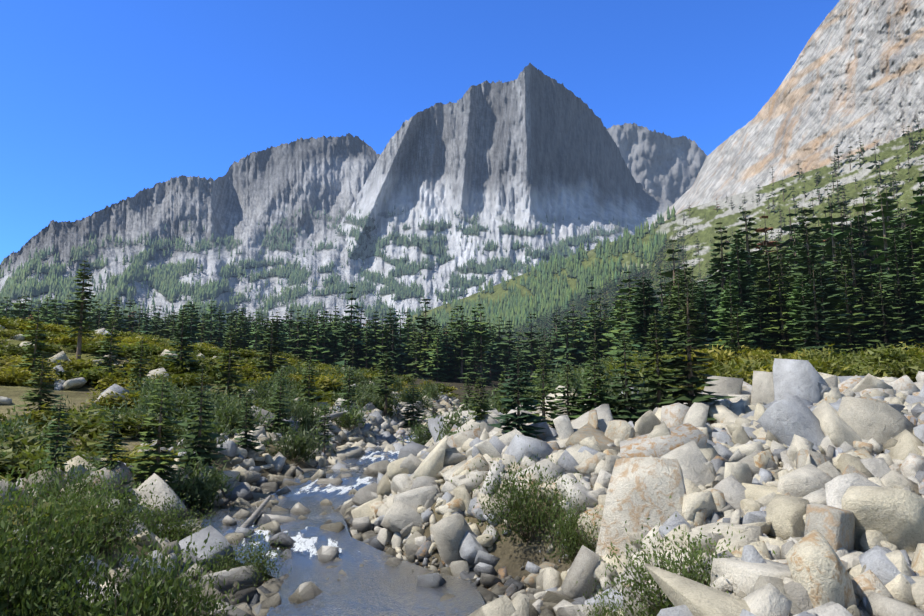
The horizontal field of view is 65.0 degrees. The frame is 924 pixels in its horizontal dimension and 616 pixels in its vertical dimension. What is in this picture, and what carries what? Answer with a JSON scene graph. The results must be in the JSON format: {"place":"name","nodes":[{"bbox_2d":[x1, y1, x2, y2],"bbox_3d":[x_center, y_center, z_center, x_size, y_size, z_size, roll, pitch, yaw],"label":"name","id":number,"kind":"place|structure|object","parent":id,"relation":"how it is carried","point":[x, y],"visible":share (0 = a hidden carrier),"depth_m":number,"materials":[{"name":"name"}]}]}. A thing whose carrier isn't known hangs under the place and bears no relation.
{"place":"outdoors","nodes":[
{"label":"outdoors","id":0,"kind":"place"},
{"bbox_2d":[0,133,402,334],"bbox_3d":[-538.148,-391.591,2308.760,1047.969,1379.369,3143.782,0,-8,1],"label":"mountain wall","id":1,"kind":"structure","parent":0,"point":[264,189],"depth_m":2384.74,"materials":[{"name":"stone"}]},
{"bbox_2d":[201,432,485,615],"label":"stream water","id":2,"kind":"structure","parent":0,"point":[375,585],"depth_m":12.32,"materials":[{"name":"grey liquid"}]},
{"bbox_2d":[0,0,839,264],"label":"sky","id":3,"kind":"structure","parent":0,"point":[103,102],"materials":[{"name":"blue"}]},
{"bbox_2d":[0,328,883,607],"bbox_3d":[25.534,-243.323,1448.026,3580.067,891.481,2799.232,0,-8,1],"label":"terrain","id":4,"kind":"structure","parent":0,"point":[513,556],"depth_m":21.19,"materials":[{"name":"brown soil"}]},
{"bbox_2d":[0,432,248,615],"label":"shrub","id":5,"kind":"object","parent":4,"relation":"on","point":[20,595],"visible":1,"depth_m":7.76,"materials":[{"name":"green plant"}]},
{"bbox_2d":[0,325,401,511],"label":"slope boulders","id":6,"kind":"object","parent":4,"relation":"on","point":[74,383],"visible":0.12,"depth_m":32.59,"materials":[{"name":"grey stone"}]},
{"bbox_2d":[0,315,461,546],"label":"scrub shrub","id":7,"kind":"object","parent":4,"relation":"on","point":[58,335],"visible":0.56,"depth_m":35.58,"materials":[{"name":"green plant"}]},
{"bbox_2d":[240,495,271,527],"bbox_3d":[-4.257,4.337,14.946,0.478,0.777,1.434,-1,-8,5],"label":"dead log","id":8,"kind":"object","parent":4,"relation":"on","point":[250,520],"visible":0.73,"depth_m":15.02,"materials":[{"name":"grey wood"}]},
{"bbox_2d":[313,410,345,424],"bbox_3d":[-5.872,4.672,31.279,0.394,0.920,2.978,-3,-9,21],"label":"dead log","id":9,"kind":"object","parent":4,"relation":"on","point":[335,415],"visible":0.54,"depth_m":31.64,"materials":[{"name":"grey wood"}]},
{"bbox_2d":[0,205,675,336],"bbox_3d":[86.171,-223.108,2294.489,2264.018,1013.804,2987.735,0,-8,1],"label":"distant forest","id":10,"kind":"object","parent":4,"relation":"on","point":[548,291],"visible":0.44,"depth_m":1696.63,"materials":[{"name":"green plant"}]},
{"bbox_2d":[0,351,677,448],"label":"stream shrub","id":11,"kind":"object","parent":4,"relation":"on","point":[365,390],"visible":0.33,"depth_m":30.15,"materials":[{"name":"green plant"}]},
{"bbox_2d":[152,489,535,599],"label":"stream cobbles","id":12,"kind":"object","parent":4,"relation":"on","point":[502,575],"visible":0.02,"depth_m":12.95,"materials":[{"name":"grey stone"}]},
{"bbox_2d":[216,392,491,468],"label":"stream rocks","id":13,"kind":"object","parent":4,"relation":"on","point":[379,429],"visible":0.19,"depth_m":32.28,"materials":[{"name":"grey stone"}]},
{"bbox_2d":[5,435,775,615],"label":"willow shrub","id":14,"kind":"object","parent":4,"relation":"on","point":[570,542],"visible":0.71,"depth_m":11.43,"materials":[{"name":"green plant"}]},
{"bbox_2d":[138,366,683,512],"bbox_3d":[-0.370,3.805,24.522,17.684,4.077,13.458,2,-8,-14],"label":"willow shrub","id":15,"kind":"object","parent":4,"relation":"on","point":[204,488],"visible":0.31,"depth_m":20.89,"materials":[{"name":"green plant"}]},
{"bbox_2d":[0,118,923,386],"bbox_3d":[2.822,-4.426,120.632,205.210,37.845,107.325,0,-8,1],"label":"forest","id":16,"kind":"object","parent":4,"relation":"on","point":[461,353],"visible":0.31,"depth_m":104.58,"materials":[{"name":"green plant"}]},
{"bbox_2d":[2,427,923,615],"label":"stream boulders","id":17,"kind":"object","parent":4,"relation":"on","point":[737,573],"visible":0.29,"depth_m":12.26,"materials":[{"name":"grey stone"}]},
{"bbox_2d":[8,211,923,503],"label":"forest","id":18,"kind":"object","parent":4,"relation":"on","point":[744,307],"visible":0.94,"depth_m":43.88,"materials":[{"name":"green plant"}]},
{"bbox_2d":[348,392,923,600],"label":"talus","id":19,"kind":"structure","parent":4,"relation":"on","point":[695,465],"depth_m":12.86,"materials":[{"name":"beige stone"}]},
{"bbox_2d":[425,358,923,447],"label":"boulders","id":20,"kind":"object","parent":4,"relation":"on","point":[805,379],"visible":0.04,"depth_m":20.44,"materials":[{"name":"grey stone"}]},
{"bbox_2d":[511,486,923,615],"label":"talus","id":21,"kind":"structure","parent":4,"relation":"on","point":[882,528],"depth_m":7.34,"materials":[{"name":"beige stone"}]},
{"bbox_2d":[558,339,923,397],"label":"scrub shrub","id":22,"kind":"object","parent":4,"relation":"on","point":[898,362],"visible":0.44,"depth_m":33.34,"materials":[{"name":"green plant"}]},
{"bbox_2d":[757,395,923,456],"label":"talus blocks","id":23,"kind":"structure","parent":4,"relation":"on","point":[783,421],"depth_m":13.63,"materials":[{"name":"grey stone"}]},
{"bbox_2d":[338,63,673,327],"bbox_3d":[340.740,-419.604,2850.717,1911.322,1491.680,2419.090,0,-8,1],"label":"mountain peak","id":24,"kind":"structure","parent":0,"point":[529,147],"depth_m":2879.98,"materials":[{"name":"stone"}]},
{"bbox_2d":[263,441,923,615],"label":"talus gravel","id":25,"kind":"structure","parent":0,"point":[707,521],"depth_m":12.42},
{"bbox_2d":[607,123,706,202],"bbox_3d":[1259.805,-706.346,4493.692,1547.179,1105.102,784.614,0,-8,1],"label":"mountain","id":26,"kind":"structure","parent":0,"point":[663,166],"depth_m":4662.07,"materials":[{"name":"stone"}]},
{"bbox_2d":[409,128,923,341],"bbox_3d":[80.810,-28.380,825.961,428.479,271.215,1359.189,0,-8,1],"label":"mountain slope","id":27,"kind":"structure","parent":0,"point":[725,214],"depth_m":600.16,"materials":[{"name":"green plant"}]},
{"bbox_2d":[653,0,923,224],"bbox_3d":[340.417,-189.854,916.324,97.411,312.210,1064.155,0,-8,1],"label":"mountain cliff","id":28,"kind":"structure","parent":0,"point":[855,71],"depth_m":636.32,"materials":[{"name":"stone"}]}
]}

